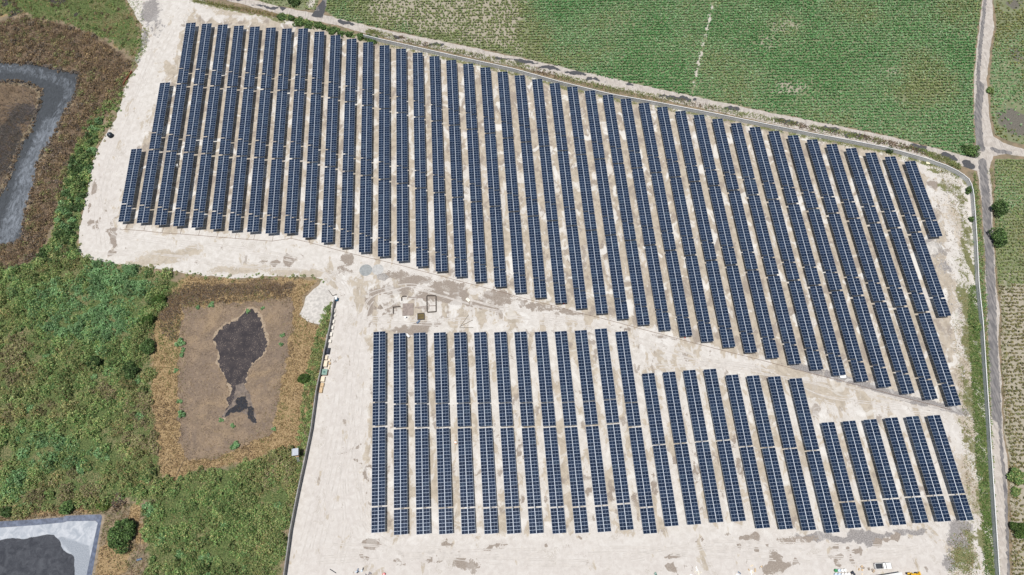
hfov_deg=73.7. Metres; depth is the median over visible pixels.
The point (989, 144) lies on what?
asphalt road
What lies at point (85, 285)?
bush
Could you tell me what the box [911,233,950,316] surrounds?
solar tracker
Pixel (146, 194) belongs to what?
solar tracker
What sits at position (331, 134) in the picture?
solar tracker
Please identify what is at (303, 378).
bush
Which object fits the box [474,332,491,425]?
solar tracker
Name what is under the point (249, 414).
puddle
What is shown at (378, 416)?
solar tracker
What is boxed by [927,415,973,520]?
solar tracker
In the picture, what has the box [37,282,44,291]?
bush
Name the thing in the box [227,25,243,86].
solar tracker
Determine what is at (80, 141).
green scrub
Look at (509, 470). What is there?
solar tracker
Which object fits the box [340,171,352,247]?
solar tracker
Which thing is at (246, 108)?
solar tracker
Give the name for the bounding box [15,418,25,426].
bush
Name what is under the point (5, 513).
bush
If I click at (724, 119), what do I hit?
yard grass
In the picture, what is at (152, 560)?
bush
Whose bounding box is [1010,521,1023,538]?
tree
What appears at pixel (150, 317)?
tree
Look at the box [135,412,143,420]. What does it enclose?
bush
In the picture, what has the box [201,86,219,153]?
solar tracker
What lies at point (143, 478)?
bush
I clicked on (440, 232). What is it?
solar tracker
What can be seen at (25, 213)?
dry bush
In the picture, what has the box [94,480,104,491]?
bush
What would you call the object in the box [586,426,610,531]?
solar tracker
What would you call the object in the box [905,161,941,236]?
solar tracker
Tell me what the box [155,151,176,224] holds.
solar tracker
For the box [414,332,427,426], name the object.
solar tracker
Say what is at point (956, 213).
yard grass
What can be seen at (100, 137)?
weed strip
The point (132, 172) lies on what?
solar tracker
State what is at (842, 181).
solar tracker
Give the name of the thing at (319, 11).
field track
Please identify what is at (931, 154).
verge grass
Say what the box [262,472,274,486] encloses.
bush
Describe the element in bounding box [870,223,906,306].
solar tracker
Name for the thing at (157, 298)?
tree
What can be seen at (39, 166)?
dry bush
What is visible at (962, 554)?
yard grass
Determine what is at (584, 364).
solar tracker
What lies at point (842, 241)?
solar tracker
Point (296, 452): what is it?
watch hut
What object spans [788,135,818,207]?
solar tracker
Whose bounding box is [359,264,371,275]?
concrete disc
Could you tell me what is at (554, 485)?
solar tracker
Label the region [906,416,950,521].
solar tracker
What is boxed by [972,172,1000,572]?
verge grass
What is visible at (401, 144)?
solar tracker
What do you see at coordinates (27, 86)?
dry reeds
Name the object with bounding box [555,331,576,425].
solar tracker
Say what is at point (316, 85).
solar tracker
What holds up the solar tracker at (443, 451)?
on the yard at (934, 534)
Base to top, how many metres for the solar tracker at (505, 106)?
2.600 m
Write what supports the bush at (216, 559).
on the ground at (18, 92)
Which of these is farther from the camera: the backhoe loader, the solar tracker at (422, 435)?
the solar tracker at (422, 435)
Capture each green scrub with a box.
[0,0,141,55]
[0,241,174,520]
[28,117,102,270]
[47,166,69,244]
[68,62,135,168]
[138,444,301,574]
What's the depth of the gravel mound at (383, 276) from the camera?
264.46 m
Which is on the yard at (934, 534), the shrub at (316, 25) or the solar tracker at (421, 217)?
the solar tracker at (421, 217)
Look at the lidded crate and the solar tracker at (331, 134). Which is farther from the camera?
the solar tracker at (331, 134)
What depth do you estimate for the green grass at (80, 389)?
246.93 m
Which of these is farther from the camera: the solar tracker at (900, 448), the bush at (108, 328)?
the bush at (108, 328)
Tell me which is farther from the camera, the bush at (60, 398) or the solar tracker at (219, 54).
the solar tracker at (219, 54)
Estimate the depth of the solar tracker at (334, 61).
303.34 m
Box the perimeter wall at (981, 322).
[363,34,999,574]
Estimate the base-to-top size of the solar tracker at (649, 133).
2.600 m
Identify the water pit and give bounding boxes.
[417,313,424,319]
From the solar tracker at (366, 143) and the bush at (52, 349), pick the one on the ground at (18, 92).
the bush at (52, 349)
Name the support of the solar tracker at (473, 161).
on the yard at (934, 534)
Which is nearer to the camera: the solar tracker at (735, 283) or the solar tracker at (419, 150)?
the solar tracker at (735, 283)
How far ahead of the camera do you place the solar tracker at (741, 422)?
233.76 m
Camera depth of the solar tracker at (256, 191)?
277.29 m
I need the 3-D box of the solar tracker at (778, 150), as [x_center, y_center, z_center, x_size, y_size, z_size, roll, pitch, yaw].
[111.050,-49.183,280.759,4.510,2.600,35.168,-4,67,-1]
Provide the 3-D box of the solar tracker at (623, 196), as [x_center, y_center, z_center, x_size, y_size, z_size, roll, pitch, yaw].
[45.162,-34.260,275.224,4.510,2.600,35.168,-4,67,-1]
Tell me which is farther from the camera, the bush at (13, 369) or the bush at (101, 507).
the bush at (13, 369)
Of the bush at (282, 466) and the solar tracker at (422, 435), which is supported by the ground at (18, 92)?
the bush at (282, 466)
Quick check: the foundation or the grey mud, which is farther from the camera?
the foundation
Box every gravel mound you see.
[300,285,332,323]
[377,273,388,280]
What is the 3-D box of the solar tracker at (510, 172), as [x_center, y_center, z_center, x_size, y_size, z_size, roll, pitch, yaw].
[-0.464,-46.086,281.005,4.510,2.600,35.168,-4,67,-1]
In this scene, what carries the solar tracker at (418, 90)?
on the yard at (934, 534)
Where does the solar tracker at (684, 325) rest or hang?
on the yard at (934, 534)
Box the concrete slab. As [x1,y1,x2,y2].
[402,303,413,315]
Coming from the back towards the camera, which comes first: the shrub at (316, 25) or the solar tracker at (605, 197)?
the shrub at (316, 25)
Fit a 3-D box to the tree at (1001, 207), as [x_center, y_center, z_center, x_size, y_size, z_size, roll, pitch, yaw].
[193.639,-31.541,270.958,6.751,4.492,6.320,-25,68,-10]
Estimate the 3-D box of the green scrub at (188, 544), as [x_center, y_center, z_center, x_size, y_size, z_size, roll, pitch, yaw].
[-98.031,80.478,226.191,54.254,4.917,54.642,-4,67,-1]
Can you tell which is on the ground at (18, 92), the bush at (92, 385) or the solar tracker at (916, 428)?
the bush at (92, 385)
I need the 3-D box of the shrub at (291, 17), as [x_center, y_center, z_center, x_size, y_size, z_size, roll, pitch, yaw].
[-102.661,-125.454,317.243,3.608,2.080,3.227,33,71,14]
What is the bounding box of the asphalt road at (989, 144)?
[974,0,1023,574]
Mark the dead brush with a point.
(12, 132)
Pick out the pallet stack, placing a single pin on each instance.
(325, 363)
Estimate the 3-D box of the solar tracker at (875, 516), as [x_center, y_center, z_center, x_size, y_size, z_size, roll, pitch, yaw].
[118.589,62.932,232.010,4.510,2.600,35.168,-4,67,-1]
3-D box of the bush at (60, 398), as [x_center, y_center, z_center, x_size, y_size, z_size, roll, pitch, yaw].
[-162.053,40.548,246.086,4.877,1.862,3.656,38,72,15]
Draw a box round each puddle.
[225,396,247,416]
[247,406,256,422]
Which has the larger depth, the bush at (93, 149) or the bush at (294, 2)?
the bush at (294, 2)
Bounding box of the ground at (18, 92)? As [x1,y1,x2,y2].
[0,0,1023,574]
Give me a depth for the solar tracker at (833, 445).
230.47 m
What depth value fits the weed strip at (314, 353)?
247.23 m
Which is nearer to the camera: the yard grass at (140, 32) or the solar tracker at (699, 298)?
the solar tracker at (699, 298)
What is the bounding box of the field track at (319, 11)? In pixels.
[311,0,326,17]
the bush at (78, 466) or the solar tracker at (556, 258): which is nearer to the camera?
the bush at (78, 466)
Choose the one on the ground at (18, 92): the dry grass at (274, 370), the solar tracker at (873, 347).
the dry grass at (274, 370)
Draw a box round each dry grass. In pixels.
[0,503,106,520]
[95,502,147,574]
[149,275,325,481]
[157,282,294,341]
[167,289,301,467]
[178,299,293,458]
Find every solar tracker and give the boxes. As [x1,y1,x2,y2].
[118,148,141,222]
[137,150,158,222]
[149,82,169,149]
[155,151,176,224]
[166,84,186,150]
[173,152,193,225]
[177,22,195,83]
[184,85,203,152]
[191,154,211,227]
[194,23,211,83]
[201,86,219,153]
[210,24,227,85]
[210,155,228,229]
[219,87,236,154]
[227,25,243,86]
[228,156,246,231]
[236,88,253,156]
[244,26,259,87]
[247,158,264,232]
[254,89,270,156]
[260,27,275,88]
[265,159,281,233]
[272,90,287,158]
[277,28,291,90]
[284,159,299,233]
[289,90,303,157]
[294,28,307,90]
[303,162,317,237]
[307,94,320,161]
[311,31,323,92]
[321,167,335,243]
[325,98,337,165]
[328,35,340,96]
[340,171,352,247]
[342,102,354,170]
[345,38,356,101]
[359,176,370,252]
[360,106,371,174]
[362,42,372,104]
[371,427,384,532]
[372,331,385,425]
[378,109,388,178]
[378,179,388,256]
[379,45,389,107]
[393,333,405,426]
[394,428,407,534]
[396,48,406,111]
[396,113,407,182]
[397,184,408,261]
[413,52,423,116]
[414,117,425,187]
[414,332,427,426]
[415,188,427,266]
[415,428,429,534]
[429,56,441,120]
[431,121,443,191]
[433,193,446,271]
[434,332,448,426]
[436,428,452,533]
[446,60,458,125]
[449,125,462,196]
[452,198,466,277]
[454,332,469,426]
[458,428,474,533]
[463,63,476,128]
[467,129,481,200]
[471,202,486,281]
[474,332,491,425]
[479,428,497,533]
[480,67,494,132]
[485,133,500,205]
[489,207,505,286]
[494,332,512,425]
[497,71,512,137]
[500,427,520,533]
[503,138,518,210]
[508,212,526,293]
[514,331,533,425]
[515,75,530,141]
[521,142,538,215]
[522,427,542,533]
[527,216,546,297]
[532,79,549,145]
[535,331,555,425]
[539,146,557,219]
[543,427,565,533]
[547,221,566,303]
[549,83,567,149]
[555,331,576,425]
[557,151,576,224]
[564,427,588,532]
[566,226,587,308]
[567,86,585,154]
[575,330,597,424]
[576,155,596,230]
[585,90,604,158]
[586,231,607,313]
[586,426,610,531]
[594,159,615,234]
[595,328,618,422]
[602,94,623,163]
[605,235,628,318]
[607,424,633,529]
[613,164,635,240]
[615,331,640,425]
[620,98,642,167]
[625,241,649,324]
[629,427,656,533]
[632,168,655,244]
[639,103,661,172]
[642,373,678,526]
[645,245,670,330]
[651,173,675,249]
[657,107,680,176]
[663,371,700,524]
[665,251,691,335]
[670,177,695,254]
[675,111,699,181]
[683,370,723,522]
[685,256,713,341]
[690,182,716,259]
[694,114,719,186]
[704,369,745,521]
[706,261,735,347]
[709,186,736,264]
[712,118,738,189]
[726,265,756,352]
[726,374,769,528]
[729,190,757,269]
[731,123,758,194]
[747,270,778,357]
[747,375,792,529]
[748,195,778,275]
[749,127,778,198]
[768,131,798,204]
[768,200,799,279]
[768,276,800,363]
[768,376,815,530]
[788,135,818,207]
[788,204,820,284]
[789,281,823,369]
[789,378,839,532]
[807,139,838,213]
[808,209,841,290]
[810,286,845,375]
[821,422,860,527]
[826,144,859,217]
[828,214,863,295]
[831,291,868,381]
[842,420,883,526]
[845,148,879,222]
[849,219,884,300]
[853,296,891,386]
[864,419,905,524]
[865,152,900,228]
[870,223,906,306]
[875,302,914,393]
[885,156,920,231]
[885,417,928,522]
[890,228,928,311]
[896,307,937,399]
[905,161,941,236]
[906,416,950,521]
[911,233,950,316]
[918,313,960,405]
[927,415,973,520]
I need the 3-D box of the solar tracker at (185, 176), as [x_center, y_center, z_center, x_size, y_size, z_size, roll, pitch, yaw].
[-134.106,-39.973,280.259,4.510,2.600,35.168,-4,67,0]
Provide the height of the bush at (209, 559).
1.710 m
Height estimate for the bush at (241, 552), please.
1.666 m
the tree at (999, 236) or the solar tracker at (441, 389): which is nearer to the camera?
the solar tracker at (441, 389)
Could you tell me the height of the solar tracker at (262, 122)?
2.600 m
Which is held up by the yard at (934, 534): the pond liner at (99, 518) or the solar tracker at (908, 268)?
the solar tracker at (908, 268)
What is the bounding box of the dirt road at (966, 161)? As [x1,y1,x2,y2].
[227,0,976,170]
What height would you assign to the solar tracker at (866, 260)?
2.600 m
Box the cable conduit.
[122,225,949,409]
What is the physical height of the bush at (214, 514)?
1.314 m
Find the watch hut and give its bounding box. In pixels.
[292,448,300,460]
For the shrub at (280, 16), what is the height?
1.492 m
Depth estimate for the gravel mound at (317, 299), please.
260.43 m
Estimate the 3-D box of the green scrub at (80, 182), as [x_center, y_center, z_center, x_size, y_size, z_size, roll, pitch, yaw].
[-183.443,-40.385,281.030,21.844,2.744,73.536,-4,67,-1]
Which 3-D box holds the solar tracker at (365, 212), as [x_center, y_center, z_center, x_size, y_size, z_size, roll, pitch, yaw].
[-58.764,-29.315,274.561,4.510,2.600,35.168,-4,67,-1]
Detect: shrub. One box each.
[174,337,185,346]
[178,410,185,417]
[229,440,239,449]
[276,12,285,20]
[287,14,294,20]
[292,16,303,26]
[303,20,312,28]
[314,21,321,27]
[327,26,336,34]
[345,31,351,37]
[356,32,363,39]
[368,35,376,44]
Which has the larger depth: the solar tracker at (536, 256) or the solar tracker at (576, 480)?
the solar tracker at (536, 256)
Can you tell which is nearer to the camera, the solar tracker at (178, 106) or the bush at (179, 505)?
the bush at (179, 505)
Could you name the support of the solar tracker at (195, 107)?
on the yard at (934, 534)
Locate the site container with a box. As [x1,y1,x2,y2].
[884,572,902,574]
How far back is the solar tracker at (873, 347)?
249.15 m
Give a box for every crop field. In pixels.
[262,0,318,9]
[326,0,979,156]
[990,0,1023,144]
[994,159,1023,574]
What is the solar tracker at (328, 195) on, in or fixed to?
on the yard at (934, 534)
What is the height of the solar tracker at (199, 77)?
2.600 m
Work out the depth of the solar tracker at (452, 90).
296.88 m
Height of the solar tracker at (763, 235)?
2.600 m
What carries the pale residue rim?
on the basin floor
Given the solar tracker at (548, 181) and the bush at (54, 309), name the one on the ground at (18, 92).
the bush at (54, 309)
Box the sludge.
[213,309,267,417]
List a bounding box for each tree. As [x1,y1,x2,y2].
[58,500,74,514]
[85,355,101,369]
[107,518,136,553]
[122,360,138,379]
[139,338,154,354]
[141,313,154,325]
[151,294,166,307]
[988,227,1007,247]
[991,199,1008,215]
[1006,467,1023,484]
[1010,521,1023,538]
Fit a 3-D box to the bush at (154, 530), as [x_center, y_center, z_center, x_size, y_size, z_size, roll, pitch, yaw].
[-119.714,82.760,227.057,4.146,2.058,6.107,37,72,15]
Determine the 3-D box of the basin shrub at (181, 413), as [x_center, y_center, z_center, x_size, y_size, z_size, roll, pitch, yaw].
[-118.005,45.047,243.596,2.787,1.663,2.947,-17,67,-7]
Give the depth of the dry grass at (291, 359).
250.40 m
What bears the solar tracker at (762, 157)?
on the yard at (934, 534)
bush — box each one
[0,506,12,517]
[8,486,18,499]
[10,364,16,372]
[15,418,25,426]
[16,325,24,330]
[19,500,31,513]
[20,263,30,269]
[23,209,31,216]
[24,404,33,412]
[36,162,43,168]
[36,197,43,203]
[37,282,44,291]
[40,369,49,377]
[43,490,54,500]
[47,343,56,353]
[48,307,58,313]
[48,374,60,382]
[54,285,65,291]
[56,335,66,342]
[56,395,68,403]
[63,198,72,206]
[69,314,79,323]
[70,187,79,196]
[70,248,77,258]
[76,452,84,457]
[76,459,87,474]
[77,101,84,107]
[77,370,84,380]
[81,281,89,288]
[85,165,92,172]
[86,147,96,154]
[87,381,96,389]
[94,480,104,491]
[95,303,106,312]
[95,498,112,510]
[97,443,110,455]
[98,401,104,410]
[101,326,111,336]
[108,377,115,384]
[111,492,125,512]
[117,398,126,410]
[121,313,130,319]
[122,423,133,431]
[125,481,133,489]
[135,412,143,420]
[139,471,150,483]
[142,501,153,516]
[144,527,159,542]
[148,555,155,564]
[153,503,164,514]
[155,538,164,546]
[158,530,167,539]
[160,285,167,294]
[163,487,176,495]
[167,508,176,513]
[169,526,183,536]
[175,549,184,559]
[176,499,182,508]
[190,517,198,524]
[202,555,213,566]
[203,496,214,505]
[212,511,222,519]
[213,555,221,564]
[216,468,222,476]
[234,528,249,540]
[239,550,247,558]
[239,565,246,573]
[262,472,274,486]
[274,544,286,555]
[277,461,289,473]
[287,0,300,6]
[297,373,310,383]
[961,145,980,156]
[965,185,974,193]
[973,322,981,330]
[986,86,994,93]
[1010,486,1020,496]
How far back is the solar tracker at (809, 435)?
232.95 m
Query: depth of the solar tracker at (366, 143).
287.31 m
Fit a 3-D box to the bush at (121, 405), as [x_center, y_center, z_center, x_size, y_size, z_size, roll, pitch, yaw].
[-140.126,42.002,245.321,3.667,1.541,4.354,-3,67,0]
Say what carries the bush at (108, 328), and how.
on the ground at (18, 92)
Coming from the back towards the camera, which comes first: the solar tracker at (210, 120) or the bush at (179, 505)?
the solar tracker at (210, 120)
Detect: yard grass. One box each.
[126,0,148,60]
[363,38,959,179]
[933,166,970,281]
[946,529,979,574]
[951,288,980,574]
[953,318,979,511]
[967,285,994,574]
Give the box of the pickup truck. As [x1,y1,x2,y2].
[874,562,891,568]
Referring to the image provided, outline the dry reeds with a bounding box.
[0,81,36,175]
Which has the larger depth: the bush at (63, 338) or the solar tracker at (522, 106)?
the solar tracker at (522, 106)
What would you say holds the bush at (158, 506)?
on the ground at (18, 92)
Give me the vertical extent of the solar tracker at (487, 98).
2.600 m
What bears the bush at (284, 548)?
on the ground at (18, 92)
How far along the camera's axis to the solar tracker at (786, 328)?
252.88 m
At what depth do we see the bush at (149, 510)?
230.61 m
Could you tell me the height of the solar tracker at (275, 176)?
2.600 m
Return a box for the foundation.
[393,295,436,313]
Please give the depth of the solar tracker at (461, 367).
245.50 m
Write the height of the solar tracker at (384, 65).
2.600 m
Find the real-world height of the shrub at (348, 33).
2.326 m
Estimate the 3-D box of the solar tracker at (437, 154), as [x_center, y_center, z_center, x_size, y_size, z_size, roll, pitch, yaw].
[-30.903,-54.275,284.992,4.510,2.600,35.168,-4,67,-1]
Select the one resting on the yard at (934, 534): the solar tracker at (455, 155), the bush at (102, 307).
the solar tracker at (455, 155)
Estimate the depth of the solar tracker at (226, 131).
292.25 m
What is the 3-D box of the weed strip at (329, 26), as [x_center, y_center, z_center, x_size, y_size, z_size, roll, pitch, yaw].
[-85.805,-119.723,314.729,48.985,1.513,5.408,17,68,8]
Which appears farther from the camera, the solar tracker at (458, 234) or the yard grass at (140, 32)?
the yard grass at (140, 32)
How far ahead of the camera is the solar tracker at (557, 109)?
290.93 m
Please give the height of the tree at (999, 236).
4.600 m
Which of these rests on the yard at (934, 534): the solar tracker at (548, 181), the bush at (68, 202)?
the solar tracker at (548, 181)
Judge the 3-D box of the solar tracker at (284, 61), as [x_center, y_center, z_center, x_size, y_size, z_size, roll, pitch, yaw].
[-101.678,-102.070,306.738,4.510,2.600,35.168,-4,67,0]
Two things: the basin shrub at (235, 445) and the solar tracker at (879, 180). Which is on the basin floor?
the basin shrub at (235, 445)
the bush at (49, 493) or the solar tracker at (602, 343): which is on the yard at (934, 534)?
the solar tracker at (602, 343)
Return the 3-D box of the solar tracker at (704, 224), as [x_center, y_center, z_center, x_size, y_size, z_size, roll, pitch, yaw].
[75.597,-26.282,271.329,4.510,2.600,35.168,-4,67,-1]
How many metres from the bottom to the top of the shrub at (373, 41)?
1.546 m
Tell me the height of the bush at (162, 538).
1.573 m
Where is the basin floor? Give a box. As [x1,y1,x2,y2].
[176,296,294,461]
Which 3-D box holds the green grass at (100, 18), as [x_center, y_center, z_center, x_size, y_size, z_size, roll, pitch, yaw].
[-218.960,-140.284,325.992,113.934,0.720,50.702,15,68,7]
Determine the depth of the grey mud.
246.69 m
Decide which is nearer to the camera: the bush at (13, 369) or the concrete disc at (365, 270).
the bush at (13, 369)
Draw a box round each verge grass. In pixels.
[189,0,278,17]
[365,28,961,170]
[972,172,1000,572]
[987,168,1020,571]
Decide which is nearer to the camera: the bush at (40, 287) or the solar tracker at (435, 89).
the bush at (40, 287)
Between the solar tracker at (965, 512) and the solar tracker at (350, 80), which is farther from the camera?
the solar tracker at (350, 80)
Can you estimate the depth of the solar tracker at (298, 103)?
291.07 m
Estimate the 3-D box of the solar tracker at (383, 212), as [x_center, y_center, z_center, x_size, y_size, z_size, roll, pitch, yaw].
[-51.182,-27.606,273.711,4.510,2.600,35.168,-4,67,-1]
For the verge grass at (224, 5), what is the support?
on the yard at (934, 534)
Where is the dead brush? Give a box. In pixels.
[0,100,39,183]
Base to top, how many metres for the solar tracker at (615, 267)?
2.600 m
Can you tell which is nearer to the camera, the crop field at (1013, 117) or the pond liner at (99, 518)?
the pond liner at (99, 518)
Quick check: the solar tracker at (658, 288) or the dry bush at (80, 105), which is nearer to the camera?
the solar tracker at (658, 288)
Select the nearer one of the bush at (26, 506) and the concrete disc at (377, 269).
the bush at (26, 506)
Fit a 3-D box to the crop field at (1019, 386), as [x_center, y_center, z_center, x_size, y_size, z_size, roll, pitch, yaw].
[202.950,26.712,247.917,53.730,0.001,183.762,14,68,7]
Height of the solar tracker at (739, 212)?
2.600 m
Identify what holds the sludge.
on the pale residue rim
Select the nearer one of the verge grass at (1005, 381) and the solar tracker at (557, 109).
the verge grass at (1005, 381)
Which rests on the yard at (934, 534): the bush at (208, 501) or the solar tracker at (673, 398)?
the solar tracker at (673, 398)
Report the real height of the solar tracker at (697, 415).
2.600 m
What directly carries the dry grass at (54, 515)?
on the ground at (18, 92)
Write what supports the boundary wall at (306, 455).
on the yard at (934, 534)
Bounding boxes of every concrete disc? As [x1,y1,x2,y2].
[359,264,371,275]
[372,264,383,274]
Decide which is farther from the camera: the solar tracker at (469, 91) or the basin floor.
the solar tracker at (469, 91)
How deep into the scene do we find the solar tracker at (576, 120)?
289.99 m
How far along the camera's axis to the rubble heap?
266.04 m
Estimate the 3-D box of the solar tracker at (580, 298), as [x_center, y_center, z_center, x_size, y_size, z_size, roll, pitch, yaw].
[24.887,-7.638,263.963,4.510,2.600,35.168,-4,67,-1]
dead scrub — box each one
[0,13,131,267]
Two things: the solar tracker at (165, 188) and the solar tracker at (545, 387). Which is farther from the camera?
the solar tracker at (165, 188)
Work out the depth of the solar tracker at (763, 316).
253.90 m
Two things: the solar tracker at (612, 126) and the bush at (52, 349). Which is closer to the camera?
the bush at (52, 349)
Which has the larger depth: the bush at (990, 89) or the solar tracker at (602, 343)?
the bush at (990, 89)
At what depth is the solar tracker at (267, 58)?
305.65 m
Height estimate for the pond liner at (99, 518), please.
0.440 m
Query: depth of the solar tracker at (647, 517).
230.66 m
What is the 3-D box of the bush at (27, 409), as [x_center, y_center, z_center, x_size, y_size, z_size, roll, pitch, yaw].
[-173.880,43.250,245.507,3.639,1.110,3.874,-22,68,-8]
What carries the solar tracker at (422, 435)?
on the yard at (934, 534)
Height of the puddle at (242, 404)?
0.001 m
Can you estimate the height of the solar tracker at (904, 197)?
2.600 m
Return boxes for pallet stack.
[323,360,327,366]
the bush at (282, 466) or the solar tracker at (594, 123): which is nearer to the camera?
the bush at (282, 466)
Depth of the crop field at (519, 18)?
308.58 m
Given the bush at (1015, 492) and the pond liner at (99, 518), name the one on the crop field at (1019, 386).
the bush at (1015, 492)
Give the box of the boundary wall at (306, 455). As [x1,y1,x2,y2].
[283,297,335,574]
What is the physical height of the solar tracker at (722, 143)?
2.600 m
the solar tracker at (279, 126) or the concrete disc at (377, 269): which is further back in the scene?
the solar tracker at (279, 126)
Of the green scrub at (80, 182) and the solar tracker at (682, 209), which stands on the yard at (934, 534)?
the solar tracker at (682, 209)
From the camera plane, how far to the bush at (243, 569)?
222.75 m
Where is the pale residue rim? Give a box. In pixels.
[212,306,268,420]
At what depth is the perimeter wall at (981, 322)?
282.64 m
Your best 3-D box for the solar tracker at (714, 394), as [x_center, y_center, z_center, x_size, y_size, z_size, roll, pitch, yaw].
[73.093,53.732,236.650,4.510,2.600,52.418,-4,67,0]
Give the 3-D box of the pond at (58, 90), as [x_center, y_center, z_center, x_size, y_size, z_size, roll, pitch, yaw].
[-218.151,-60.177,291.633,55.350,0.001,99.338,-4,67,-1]
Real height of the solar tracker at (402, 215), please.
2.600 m
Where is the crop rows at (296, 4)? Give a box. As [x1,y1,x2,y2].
[260,0,317,9]
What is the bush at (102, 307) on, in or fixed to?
on the ground at (18, 92)
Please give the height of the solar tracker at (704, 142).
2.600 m
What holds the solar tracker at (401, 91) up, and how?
on the yard at (934, 534)
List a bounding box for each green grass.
[0,0,140,58]
[0,243,171,512]
[144,454,299,574]
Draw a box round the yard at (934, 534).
[78,0,994,574]
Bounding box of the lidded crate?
[321,369,327,375]
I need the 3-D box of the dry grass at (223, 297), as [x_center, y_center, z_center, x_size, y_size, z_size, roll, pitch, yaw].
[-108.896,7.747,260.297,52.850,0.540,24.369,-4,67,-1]
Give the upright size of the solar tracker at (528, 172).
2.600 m
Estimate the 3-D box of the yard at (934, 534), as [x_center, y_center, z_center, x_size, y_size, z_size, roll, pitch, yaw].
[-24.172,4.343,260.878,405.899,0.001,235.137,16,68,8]
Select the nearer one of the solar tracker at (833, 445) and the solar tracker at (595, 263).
the solar tracker at (833, 445)
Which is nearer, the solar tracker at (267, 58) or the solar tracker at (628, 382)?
the solar tracker at (628, 382)
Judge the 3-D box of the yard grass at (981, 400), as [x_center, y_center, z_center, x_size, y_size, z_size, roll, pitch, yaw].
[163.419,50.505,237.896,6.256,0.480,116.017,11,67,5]
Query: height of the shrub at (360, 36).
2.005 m
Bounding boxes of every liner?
[0,58,81,246]
[0,513,104,574]
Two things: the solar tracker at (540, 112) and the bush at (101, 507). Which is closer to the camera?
the bush at (101, 507)
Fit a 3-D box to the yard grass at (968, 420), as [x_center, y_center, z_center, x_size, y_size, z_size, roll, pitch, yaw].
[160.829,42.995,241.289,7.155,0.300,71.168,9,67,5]
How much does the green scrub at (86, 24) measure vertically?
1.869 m
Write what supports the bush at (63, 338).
on the ground at (18, 92)
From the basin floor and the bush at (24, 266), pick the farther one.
the bush at (24, 266)
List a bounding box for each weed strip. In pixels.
[74,25,323,282]
[282,14,368,40]
[285,301,332,507]
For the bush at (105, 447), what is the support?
on the ground at (18, 92)
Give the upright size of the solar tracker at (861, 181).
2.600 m
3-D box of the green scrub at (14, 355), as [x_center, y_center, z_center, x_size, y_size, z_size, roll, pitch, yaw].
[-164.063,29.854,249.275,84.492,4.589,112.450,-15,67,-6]
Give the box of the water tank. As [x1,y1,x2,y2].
[107,132,113,137]
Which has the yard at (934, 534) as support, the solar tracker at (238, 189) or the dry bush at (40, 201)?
the solar tracker at (238, 189)
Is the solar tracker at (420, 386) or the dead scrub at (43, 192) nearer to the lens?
the solar tracker at (420, 386)
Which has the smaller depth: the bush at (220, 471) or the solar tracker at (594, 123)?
the bush at (220, 471)
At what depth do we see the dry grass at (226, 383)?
248.61 m
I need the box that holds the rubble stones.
[927,191,965,392]
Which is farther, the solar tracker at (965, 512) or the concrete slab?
the concrete slab
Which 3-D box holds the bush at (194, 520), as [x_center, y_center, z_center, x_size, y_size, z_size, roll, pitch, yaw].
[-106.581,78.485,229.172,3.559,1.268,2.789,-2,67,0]
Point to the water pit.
(420, 316)
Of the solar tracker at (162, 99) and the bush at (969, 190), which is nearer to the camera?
the bush at (969, 190)
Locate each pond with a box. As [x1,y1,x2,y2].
[0,62,79,243]
[0,521,97,574]
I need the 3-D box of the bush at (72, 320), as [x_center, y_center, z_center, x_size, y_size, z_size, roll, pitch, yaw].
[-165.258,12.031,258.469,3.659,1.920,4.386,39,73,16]
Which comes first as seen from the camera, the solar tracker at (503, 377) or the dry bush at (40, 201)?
the solar tracker at (503, 377)
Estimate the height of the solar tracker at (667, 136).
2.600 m
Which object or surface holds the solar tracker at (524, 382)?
on the yard at (934, 534)
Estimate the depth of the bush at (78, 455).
238.51 m
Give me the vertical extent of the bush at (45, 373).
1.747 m
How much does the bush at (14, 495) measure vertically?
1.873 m
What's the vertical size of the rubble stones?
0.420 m
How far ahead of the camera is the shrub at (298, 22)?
315.76 m
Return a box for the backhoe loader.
[906,571,920,574]
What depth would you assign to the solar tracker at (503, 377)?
245.40 m
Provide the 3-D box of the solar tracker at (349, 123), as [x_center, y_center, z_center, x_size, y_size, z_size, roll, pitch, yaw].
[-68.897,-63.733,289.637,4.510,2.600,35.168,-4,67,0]
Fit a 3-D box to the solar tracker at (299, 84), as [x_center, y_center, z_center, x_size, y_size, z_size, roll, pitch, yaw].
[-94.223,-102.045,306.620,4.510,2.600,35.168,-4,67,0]
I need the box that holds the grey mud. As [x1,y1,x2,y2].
[222,383,255,423]
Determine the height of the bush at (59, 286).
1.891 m
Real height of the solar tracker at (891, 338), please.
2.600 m
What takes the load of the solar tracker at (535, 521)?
on the yard at (934, 534)
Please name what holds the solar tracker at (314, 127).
on the yard at (934, 534)
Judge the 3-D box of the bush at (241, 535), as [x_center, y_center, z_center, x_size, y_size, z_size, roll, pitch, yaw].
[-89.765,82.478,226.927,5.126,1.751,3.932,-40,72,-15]

